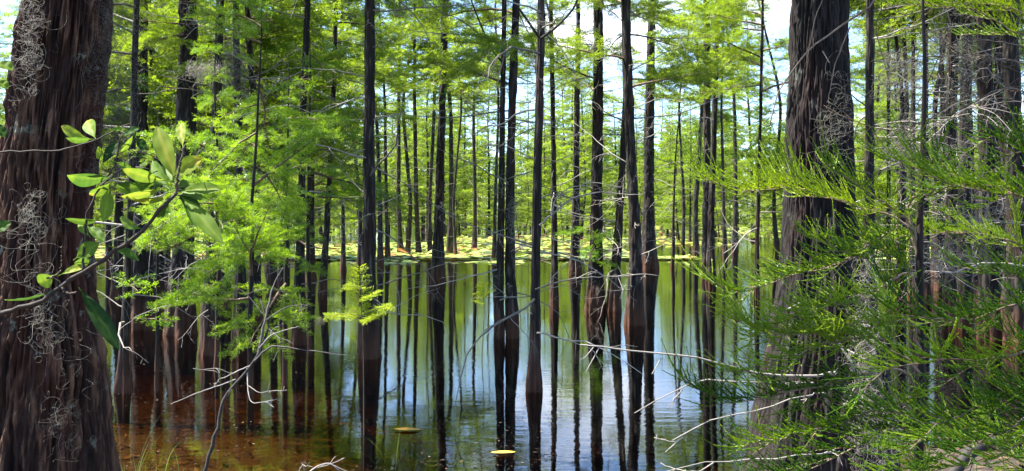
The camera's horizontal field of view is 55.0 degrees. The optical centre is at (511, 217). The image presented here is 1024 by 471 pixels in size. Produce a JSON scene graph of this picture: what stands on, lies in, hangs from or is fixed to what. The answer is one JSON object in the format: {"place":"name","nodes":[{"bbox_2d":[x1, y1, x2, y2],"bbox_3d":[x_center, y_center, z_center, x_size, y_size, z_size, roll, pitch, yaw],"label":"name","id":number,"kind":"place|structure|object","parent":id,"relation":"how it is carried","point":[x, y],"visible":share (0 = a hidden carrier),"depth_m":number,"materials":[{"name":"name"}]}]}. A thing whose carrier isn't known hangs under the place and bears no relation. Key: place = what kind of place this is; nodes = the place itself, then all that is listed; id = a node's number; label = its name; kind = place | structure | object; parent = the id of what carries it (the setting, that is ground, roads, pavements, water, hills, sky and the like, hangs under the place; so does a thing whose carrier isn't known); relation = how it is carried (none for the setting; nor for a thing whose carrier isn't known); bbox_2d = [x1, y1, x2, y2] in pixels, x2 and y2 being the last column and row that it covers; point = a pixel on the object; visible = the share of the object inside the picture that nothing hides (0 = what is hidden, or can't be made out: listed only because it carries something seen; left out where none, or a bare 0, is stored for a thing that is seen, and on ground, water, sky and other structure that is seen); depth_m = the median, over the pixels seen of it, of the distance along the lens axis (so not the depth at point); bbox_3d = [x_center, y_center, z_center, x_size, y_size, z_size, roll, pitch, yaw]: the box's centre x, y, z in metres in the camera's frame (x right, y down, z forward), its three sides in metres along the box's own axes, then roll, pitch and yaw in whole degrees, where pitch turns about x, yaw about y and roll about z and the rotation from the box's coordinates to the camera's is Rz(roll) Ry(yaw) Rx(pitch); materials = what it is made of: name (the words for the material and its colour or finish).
{"place":"outdoors","nodes":[
{"label":"outdoors","id":0,"kind":"place"},
{"bbox_2d":[0,0,1023,217],"label":"sky","id":1,"kind":"structure","parent":0,"point":[782,9],"materials":[{"name":"white"}]},
{"bbox_2d":[95,225,931,259],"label":"lily pad field","id":2,"kind":"structure","parent":0,"point":[462,249],"depth_m":45.29,"materials":[{"name":"plant"}]},
{"bbox_2d":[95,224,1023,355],"bbox_3d":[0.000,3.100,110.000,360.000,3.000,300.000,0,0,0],"label":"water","id":3,"kind":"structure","parent":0,"point":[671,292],"depth_m":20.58,"materials":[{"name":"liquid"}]},
{"bbox_2d":[660,0,1014,470],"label":"cypress sapling","id":4,"kind":"object","parent":3,"relation":"on","point":[765,326],"visible":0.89,"depth_m":3.77,"materials":[{"name":"green plant"}]},
{"bbox_2d":[825,0,1023,248],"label":"cypress sapling","id":5,"kind":"object","parent":3,"relation":"on","point":[962,4],"visible":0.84,"depth_m":6.00,"materials":[{"name":"green plant"}]},
{"bbox_2d":[880,85,1023,294],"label":"dead branch","id":6,"kind":"object","parent":5,"relation":"attached to","point":[939,131],"visible":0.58,"depth_m":7.09,"materials":[{"name":"wood"}]},
{"bbox_2d":[911,235,1003,283],"bbox_3d":[3.822,0.385,8.511,0.796,0.456,0.579,0,0,0],"label":"spanish moss","id":7,"kind":"object","parent":6,"relation":"hanging from","point":[944,258],"visible":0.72,"depth_m":8.50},
{"bbox_2d":[103,221,1023,470],"bbox_3d":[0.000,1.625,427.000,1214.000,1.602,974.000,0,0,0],"label":"water","id":8,"kind":"structure","parent":0,"point":[595,404],"depth_m":11.07,"materials":[{"name":"liquid"}]},
{"bbox_2d":[0,0,120,470],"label":"bald cypress","id":9,"kind":"object","parent":8,"relation":"on","point":[42,116],"visible":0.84,"depth_m":4.24,"materials":[{"name":"brown plant"}]},
{"bbox_2d":[0,0,66,102],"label":"spanish moss","id":10,"kind":"object","parent":9,"relation":"attached to","point":[29,20],"visible":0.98,"depth_m":4.18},
{"bbox_2d":[68,0,160,207],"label":"spanish moss","id":11,"kind":"object","parent":9,"relation":"hanging from","point":[112,77],"visible":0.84,"depth_m":4.39,"materials":[{"name":"plant"}]},
{"bbox_2d":[0,0,207,365],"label":"pond cypress","id":12,"kind":"object","parent":8,"relation":"on","point":[142,267],"visible":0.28,"depth_m":13.94,"materials":[{"name":"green plant"}]},
{"bbox_2d":[12,0,207,333],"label":"pond cypress","id":13,"kind":"object","parent":8,"relation":"on","point":[117,257],"visible":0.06,"depth_m":18.80,"materials":[{"name":"green plant"}]},
{"bbox_2d":[0,60,222,349],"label":"bay shrub","id":14,"kind":"object","parent":8,"relation":"on","point":[198,215],"visible":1,"depth_m":1.98,"materials":[{"name":"green plant"}]},
{"bbox_2d":[0,0,273,424],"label":"pond cypress","id":15,"kind":"object","parent":8,"relation":"on","point":[121,403],"visible":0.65,"depth_m":8.94,"materials":[{"name":"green plant"}]},
{"bbox_2d":[124,150,218,422],"bbox_3d":[-3.097,0.840,8.920,0.851,2.926,1.316,0,0,-35],"label":"cypress sapling","id":16,"kind":"object","parent":8,"relation":"on","point":[161,221],"visible":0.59,"depth_m":8.84,"materials":[{"name":"green plant"}]},
{"bbox_2d":[94,0,250,330],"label":"pond cypress","id":17,"kind":"object","parent":8,"relation":"on","point":[153,119],"visible":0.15,"depth_m":16.18,"materials":[{"name":"green plant"}]},
{"bbox_2d":[100,0,300,374],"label":"pond cypress","id":18,"kind":"object","parent":8,"relation":"on","point":[176,359],"visible":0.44,"depth_m":13.28,"materials":[{"name":"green plant"}]},
{"bbox_2d":[136,32,276,398],"bbox_3d":[-3.042,0.149,10.281,1.356,4.306,1.785,0,0,18],"label":"cypress sapling","id":19,"kind":"object","parent":8,"relation":"on","point":[213,97],"visible":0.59,"depth_m":10.35,"materials":[{"name":"green plant"}]},
{"bbox_2d":[110,0,314,389],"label":"pond cypress","id":20,"kind":"object","parent":8,"relation":"on","point":[206,353],"visible":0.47,"depth_m":11.32,"materials":[{"name":"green plant"}]},
{"bbox_2d":[108,0,329,341],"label":"pond cypress","id":21,"kind":"object","parent":8,"relation":"on","point":[226,338],"visible":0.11,"depth_m":17.37,"materials":[{"name":"green plant"}]},
{"bbox_2d":[113,0,339,385],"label":"pond cypress","id":22,"kind":"object","parent":8,"relation":"on","point":[239,360],"visible":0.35,"depth_m":11.84,"materials":[{"name":"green plant"}]},
{"bbox_2d":[211,31,262,111],"bbox_3d":[-3.328,-1.711,11.728,0.679,1.078,0.641,0,0,17],"label":"spanish moss","id":23,"kind":"object","parent":22,"relation":"hanging from","point":[238,68],"visible":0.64,"depth_m":11.79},
{"bbox_2d":[144,0,356,427],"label":"cypress sapling","id":24,"kind":"object","parent":8,"relation":"on","point":[224,203],"visible":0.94,"depth_m":8.52,"materials":[{"name":"green plant"}]},
{"bbox_2d":[160,60,348,419],"bbox_3d":[-2.113,0.399,9.073,1.920,3.807,1.553,0,0,-41],"label":"cypress sapling","id":25,"kind":"object","parent":8,"relation":"on","point":[286,313],"visible":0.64,"depth_m":8.90,"materials":[{"name":"green plant"}]},
{"bbox_2d":[171,267,339,470],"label":"dead sapling","id":26,"kind":"object","parent":8,"relation":"on","point":[258,355],"visible":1,"depth_m":5.79,"materials":[{"name":"grey wood"}]},
{"bbox_2d":[141,0,390,357],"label":"pond cypress","id":27,"kind":"object","parent":8,"relation":"on","point":[283,23],"visible":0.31,"depth_m":15.05,"materials":[{"name":"green plant"}]},
{"bbox_2d":[195,0,374,333],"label":"pond cypress","id":28,"kind":"object","parent":8,"relation":"on","point":[271,278],"visible":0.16,"depth_m":18.63,"materials":[{"name":"green plant"}]},
{"bbox_2d":[231,0,376,321],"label":"pond cypress","id":29,"kind":"object","parent":8,"relation":"on","point":[319,96],"visible":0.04,"depth_m":21.35,"materials":[{"name":"green plant"}]},
{"bbox_2d":[233,29,410,388],"bbox_3d":[-2.232,0.049,11.696,2.071,4.506,1.893,0,0,0],"label":"cypress sapling","id":30,"kind":"object","parent":8,"relation":"on","point":[307,230],"visible":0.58,"depth_m":11.51,"materials":[{"name":"green plant"}]},
{"bbox_2d":[260,0,386,279],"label":"pond cypress","id":31,"kind":"object","parent":8,"relation":"on","point":[313,185],"visible":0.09,"depth_m":25.04,"materials":[{"name":"green plant"}]},
{"bbox_2d":[224,0,443,381],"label":"pond cypress","id":32,"kind":"object","parent":8,"relation":"on","point":[298,340],"visible":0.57,"depth_m":12.29,"materials":[{"name":"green plant"}]},
{"bbox_2d":[261,0,422,327],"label":"pond cypress","id":33,"kind":"object","parent":8,"relation":"on","point":[322,286],"visible":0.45,"depth_m":20.26,"materials":[{"name":"green plant"}]},
{"bbox_2d":[298,0,399,269],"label":"pond cypress","id":34,"kind":"object","parent":8,"relation":"on","point":[342,34],"visible":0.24,"depth_m":29.34,"materials":[{"name":"green plant"}]},
{"bbox_2d":[322,264,394,470],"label":"cypress seedling","id":35,"kind":"object","parent":8,"relation":"on","point":[372,316],"visible":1,"depth_m":7.20,"materials":[{"name":"plant"}]},
{"bbox_2d":[317,0,411,267],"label":"pond cypress","id":36,"kind":"object","parent":8,"relation":"on","point":[393,56],"visible":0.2,"depth_m":30.64,"materials":[{"name":"green plant"}]},
{"bbox_2d":[247,0,490,399],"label":"pond cypress","id":37,"kind":"object","parent":8,"relation":"on","point":[373,375],"visible":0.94,"depth_m":11.03,"materials":[{"name":"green plant"}]},
{"bbox_2d":[322,0,418,264],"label":"pond cypress","id":38,"kind":"object","parent":8,"relation":"on","point":[380,253],"visible":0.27,"depth_m":32.84,"materials":[{"name":"green plant"}]},
{"bbox_2d":[343,0,435,257],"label":"pond cypress","id":39,"kind":"object","parent":8,"relation":"on","point":[408,86],"visible":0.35,"depth_m":37.73,"materials":[{"name":"green plant"}]},
{"bbox_2d":[376,94,425,228],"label":"distant cypress","id":40,"kind":"object","parent":8,"relation":"on","point":[393,186],"visible":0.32,"depth_m":83.74,"materials":[{"name":"green plant"}]},
{"bbox_2d":[378,0,430,252],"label":"pond cypress","id":41,"kind":"object","parent":8,"relation":"on","point":[398,188],"visible":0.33,"depth_m":43.39,"materials":[{"name":"green plant"}]},
{"bbox_2d":[379,0,451,252],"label":"pond cypress","id":42,"kind":"object","parent":8,"relation":"on","point":[416,222],"visible":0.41,"depth_m":43.29,"materials":[{"name":"green plant"}]},
{"bbox_2d":[384,0,448,252],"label":"pond cypress","id":43,"kind":"object","parent":8,"relation":"on","point":[409,234],"visible":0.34,"depth_m":43.41,"materials":[{"name":"green plant"}]},
{"bbox_2d":[394,49,459,243],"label":"distant cypress","id":44,"kind":"object","parent":8,"relation":"on","point":[425,140],"visible":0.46,"depth_m":57.40,"materials":[{"name":"green plant"}]},
{"bbox_2d":[396,0,483,251],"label":"pond cypress","id":45,"kind":"object","parent":8,"relation":"on","point":[430,221],"visible":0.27,"depth_m":43.39,"materials":[{"name":"green plant"}]},
{"bbox_2d":[419,96,472,236],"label":"distant cypress","id":46,"kind":"object","parent":8,"relation":"on","point":[445,156],"visible":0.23,"depth_m":78.33,"materials":[{"name":"green plant"}]},
{"bbox_2d":[402,0,501,281],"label":"pond cypress","id":47,"kind":"object","parent":8,"relation":"on","point":[438,273],"visible":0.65,"depth_m":24.48,"materials":[{"name":"green plant"}]},
{"bbox_2d":[402,0,505,253],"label":"pond cypress","id":48,"kind":"object","parent":8,"relation":"on","point":[449,247],"visible":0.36,"depth_m":42.58,"materials":[{"name":"green plant"}]},
{"bbox_2d":[415,0,498,254],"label":"pond cypress","id":49,"kind":"object","parent":8,"relation":"on","point":[433,77],"visible":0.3,"depth_m":41.02,"materials":[{"name":"green plant"}]},
{"bbox_2d":[445,81,491,232],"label":"distant cypress","id":50,"kind":"object","parent":8,"relation":"on","point":[464,132],"visible":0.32,"depth_m":97.89,"materials":[{"name":"green plant"}]},
{"bbox_2d":[453,0,510,249],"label":"pond cypress","id":51,"kind":"object","parent":8,"relation":"on","point":[474,236],"visible":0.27,"depth_m":47.90,"materials":[{"name":"green plant"}]},
{"bbox_2d":[461,53,518,234],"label":"distant cypress","id":52,"kind":"object","parent":8,"relation":"on","point":[485,143],"visible":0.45,"depth_m":87.42,"materials":[{"name":"green plant"}]},
{"bbox_2d":[396,0,589,397],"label":"pond cypress","id":53,"kind":"object","parent":8,"relation":"on","point":[498,386],"visible":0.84,"depth_m":12.93,"materials":[{"name":"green plant"}]},
{"bbox_2d":[449,0,548,259],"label":"pond cypress","id":54,"kind":"object","parent":8,"relation":"on","point":[527,74],"visible":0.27,"depth_m":37.16,"materials":[{"name":"green plant"}]},
{"bbox_2d":[377,0,635,397],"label":"pond cypress","id":55,"kind":"object","parent":8,"relation":"on","point":[513,362],"visible":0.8,"depth_m":12.96,"materials":[{"name":"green plant"}]},
{"bbox_2d":[497,98,543,232],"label":"distant cypress","id":56,"kind":"object","parent":8,"relation":"on","point":[522,160],"visible":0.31,"depth_m":100.91,"materials":[{"name":"green plant"}]},
{"bbox_2d":[505,70,546,231],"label":"distant cypress","id":57,"kind":"object","parent":8,"relation":"on","point":[528,116],"visible":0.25,"depth_m":104.45,"materials":[{"name":"green plant"}]},
{"bbox_2d":[521,92,562,233],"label":"distant cypress","id":58,"kind":"object","parent":8,"relation":"on","point":[545,184],"visible":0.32,"depth_m":95.76,"materials":[{"name":"green plant"}]},
{"bbox_2d":[430,0,658,457],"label":"pond cypress","id":59,"kind":"object","parent":8,"relation":"on","point":[533,441],"visible":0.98,"depth_m":9.01,"materials":[{"name":"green plant"}]},
{"bbox_2d":[473,0,623,353],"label":"pond cypress","id":60,"kind":"object","parent":8,"relation":"on","point":[554,345],"visible":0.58,"depth_m":17.15,"materials":[{"name":"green plant"}]},
{"bbox_2d":[542,58,591,223],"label":"distant cypress","id":61,"kind":"object","parent":8,"relation":"on","point":[561,143],"visible":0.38,"depth_m":85.62,"materials":[{"name":"green plant"}]},
{"bbox_2d":[113,401,1023,470],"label":"leaf litter","id":62,"kind":"object","parent":8,"relation":"on","point":[248,453],"visible":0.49,"depth_m":8.58,"materials":[{"name":"plant"}]},
{"bbox_2d":[526,0,617,274],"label":"pond cypress","id":63,"kind":"object","parent":8,"relation":"on","point":[575,235],"visible":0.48,"depth_m":27.32,"materials":[{"name":"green plant"}]},
{"bbox_2d":[557,66,615,238],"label":"distant cypress","id":64,"kind":"object","parent":8,"relation":"on","point":[585,175],"visible":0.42,"depth_m":68.26,"materials":[{"name":"green plant"}]},
{"bbox_2d":[506,0,675,358],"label":"pond cypress","id":65,"kind":"object","parent":8,"relation":"on","point":[595,247],"visible":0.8,"depth_m":16.81,"materials":[{"name":"green plant"}]},
{"bbox_2d":[203,118,1023,226],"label":"woods","id":66,"kind":"object","parent":8,"relation":"on","point":[393,223],"visible":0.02,"depth_m":173.11,"materials":[{"name":"green plant"}]},
{"bbox_2d":[602,85,638,220],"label":"distant cypress","id":67,"kind":"object","parent":8,"relation":"on","point":[615,162],"visible":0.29,"depth_m":114.79,"materials":[{"name":"green plant"}]},
{"bbox_2d":[545,0,716,358],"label":"pond cypress","id":68,"kind":"object","parent":8,"relation":"on","point":[613,301],"visible":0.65,"depth_m":16.69,"materials":[{"name":"green plant"}]},
{"bbox_2d":[523,0,750,379],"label":"pond cypress","id":69,"kind":"object","parent":8,"relation":"on","point":[634,314],"visible":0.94,"depth_m":14.55,"materials":[{"name":"green plant"}]},
{"bbox_2d":[604,0,690,268],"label":"pond cypress","id":70,"kind":"object","parent":8,"relation":"on","point":[648,229],"visible":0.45,"depth_m":30.24,"materials":[{"name":"green plant"}]},
{"bbox_2d":[633,90,703,267],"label":"pond cypress","id":71,"kind":"object","parent":8,"relation":"on","point":[688,98],"visible":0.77,"depth_m":31.07,"materials":[{"name":"green plant"}]},
{"bbox_2d":[654,102,688,233],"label":"distant cypress","id":72,"kind":"object","parent":8,"relation":"on","point":[662,174],"visible":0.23,"depth_m":93.72,"materials":[{"name":"green plant"}]},
{"bbox_2d":[635,0,719,253],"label":"pond cypress","id":73,"kind":"object","parent":8,"relation":"on","point":[658,59],"visible":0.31,"depth_m":42.61,"materials":[{"name":"green plant"}]},
{"bbox_2d":[654,101,702,240],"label":"distant cypress","id":74,"kind":"object","parent":8,"relation":"on","point":[668,214],"visible":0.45,"depth_m":64.50,"materials":[{"name":"green plant"}]},
{"bbox_2d":[661,92,702,241],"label":"distant cypress","id":75,"kind":"object","parent":8,"relation":"on","point":[678,194],"visible":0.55,"depth_m":60.54,"materials":[{"name":"green plant"}]},
{"bbox_2d":[662,0,722,254],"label":"pond cypress","id":76,"kind":"object","parent":8,"relation":"on","point":[696,239],"visible":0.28,"depth_m":41.08,"materials":[{"name":"green plant"}]},
{"bbox_2d":[650,0,773,282],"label":"pond cypress","id":77,"kind":"object","parent":8,"relation":"on","point":[711,238],"visible":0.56,"depth_m":23.95,"materials":[{"name":"green plant"}]},
{"bbox_2d":[685,6,756,254],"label":"pond cypress","id":78,"kind":"object","parent":8,"relation":"on","point":[722,116],"visible":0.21,"depth_m":41.15,"materials":[{"name":"green plant"}]},
{"bbox_2d":[672,0,778,274],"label":"pond cypress","id":79,"kind":"object","parent":8,"relation":"on","point":[706,125],"visible":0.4,"depth_m":26.65,"materials":[{"name":"green plant"}]},
{"bbox_2d":[696,0,766,250],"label":"pond cypress","id":80,"kind":"object","parent":8,"relation":"on","point":[735,217],"visible":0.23,"depth_m":46.04,"materials":[{"name":"green plant"}]},
{"bbox_2d":[580,0,900,470],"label":"bald cypress","id":81,"kind":"object","parent":8,"relation":"on","point":[818,33],"visible":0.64,"depth_m":5.44,"materials":[{"name":"brown plant"}]},
{"bbox_2d":[831,250,912,465],"bbox_3d":[1.720,0.657,4.698,0.410,1.063,0.326,0,0,0],"label":"spanish moss","id":82,"kind":"object","parent":81,"relation":"hanging from","point":[863,341],"visible":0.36,"depth_m":4.69,"materials":[{"name":"plant"}]},
{"bbox_2d":[716,1,782,236],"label":"distant cypress","id":83,"kind":"object","parent":8,"relation":"on","point":[741,108],"visible":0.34,"depth_m":79.24,"materials":[{"name":"green plant"}]},
{"bbox_2d":[729,0,789,253],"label":"pond cypress","id":84,"kind":"object","parent":8,"relation":"on","point":[773,200],"visible":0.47,"depth_m":42.58,"materials":[{"name":"green plant"}]},
{"bbox_2d":[682,0,877,341],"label":"pond cypress","id":85,"kind":"object","parent":8,"relation":"on","point":[720,11],"visible":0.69,"depth_m":18.81,"materials":[{"name":"green plant"}]},
{"bbox_2d":[850,30,916,230],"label":"distant cypress","id":86,"kind":"object","parent":8,"relation":"on","point":[858,107],"visible":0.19,"depth_m":68.20,"materials":[{"name":"green plant"}]},
{"bbox_2d":[783,0,990,327],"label":"pond cypress","id":87,"kind":"object","parent":8,"relation":"on","point":[868,161],"visible":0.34,"depth_m":12.57,"materials":[{"name":"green plant"}]},
{"bbox_2d":[856,35,932,240],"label":"distant cypress","id":88,"kind":"object","parent":8,"relation":"on","point":[879,185],"visible":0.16,"depth_m":65.94,"materials":[{"name":"green plant"}]},
{"bbox_2d":[848,13,944,246],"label":"pond cypress","id":89,"kind":"object","parent":8,"relation":"on","point":[854,59],"visible":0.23,"depth_m":31.30,"materials":[{"name":"green plant"}]},
{"bbox_2d":[849,0,962,341],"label":"pond cypress","id":90,"kind":"object","parent":8,"relation":"on","point":[901,189],"visible":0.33,"depth_m":18.81,"materials":[{"name":"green plant"}]},
{"bbox_2d":[863,38,941,129],"bbox_3d":[2.566,-0.863,6.402,0.537,0.582,0.501,0,0,20],"label":"spanish moss","id":91,"kind":"object","parent":90,"relation":"hanging from","point":[904,69],"visible":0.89,"depth_m":6.40,"materials":[{"name":"plant"}]},
{"bbox_2d":[848,1,975,286],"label":"pond cypress","id":92,"kind":"object","parent":8,"relation":"on","point":[881,16],"visible":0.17,"depth_m":22.81,"materials":[{"name":"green plant"}]},
{"bbox_2d":[857,10,977,347],"bbox_3d":[7.707,-3.964,17.936,3.182,12.927,3.128,0,0,0],"label":"pond cypress","id":93,"kind":"object","parent":8,"relation":"on","point":[927,287],"visible":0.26,"depth_m":18.11,"materials":[{"name":"brown plant"}]},
{"bbox_2d":[861,11,977,333],"bbox_3d":[8.245,-3.950,20.357,3.275,12.900,3.007,0,0,37],"label":"pond cypress","id":94,"kind":"object","parent":8,"relation":"on","point":[913,135],"visible":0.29,"depth_m":20.17,"materials":[{"name":"brown plant"}]},
{"bbox_2d":[821,83,1023,470],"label":"cypress sapling","id":95,"kind":"object","parent":8,"relation":"on","point":[960,434],"visible":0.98,"depth_m":2.90,"materials":[{"name":"green plant"}]},
{"bbox_2d":[850,0,1002,297],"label":"pond cypress","id":96,"kind":"object","parent":8,"relation":"on","point":[880,25],"visible":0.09,"depth_m":18.49,"materials":[{"name":"green plant"}]},
{"bbox_2d":[852,0,1023,391],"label":"pond cypress","id":97,"kind":"object","parent":8,"relation":"on","point":[984,80],"visible":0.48,"depth_m":12.93,"materials":[{"name":"brown plant"}]},
{"bbox_2d":[940,0,977,171],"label":"spanish moss","id":98,"kind":"object","parent":97,"relation":"attached to","point":[963,75],"visible":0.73,"depth_m":13.61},
{"bbox_2d":[854,0,1021,355],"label":"pond cypress","id":99,"kind":"object","parent":8,"relation":"on","point":[926,27],"visible":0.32,"depth_m":16.44,"materials":[{"name":"green plant"}]},
{"bbox_2d":[879,25,1002,290],"bbox_3d":[9.628,-2.380,21.684,3.940,9.759,4.093,0,0,0],"label":"pond cypress","id":100,"kind":"object","parent":8,"relation":"on","point":[936,286],"visible":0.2,"depth_m":21.49,"materials":[{"name":"brown plant"}]},
{"bbox_2d":[860,0,1023,371],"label":"pond cypress","id":101,"kind":"object","parent":8,"relation":"on","point":[951,131],"visible":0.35,"depth_m":15.06,"materials":[{"name":"brown plant"}]},
{"bbox_2d":[874,0,1023,395],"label":"pond cypress","id":102,"kind":"object","parent":8,"relation":"on","point":[1016,312],"visible":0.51,"depth_m":12.58,"materials":[{"name":"green plant"}]},
{"bbox_2d":[892,4,1005,380],"bbox_3d":[6.599,-4.450,14.342,2.938,13.900,3.014,0,0,32],"label":"pond cypress","id":103,"kind":"object","parent":8,"relation":"on","point":[965,192],"visible":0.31,"depth_m":14.13,"materials":[{"name":"grey plant"}]},
{"bbox_2d":[878,0,1023,335],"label":"pond cypress","id":104,"kind":"object","parent":8,"relation":"on","point":[999,97],"visible":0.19,"depth_m":14.78,"materials":[{"name":"green plant"}]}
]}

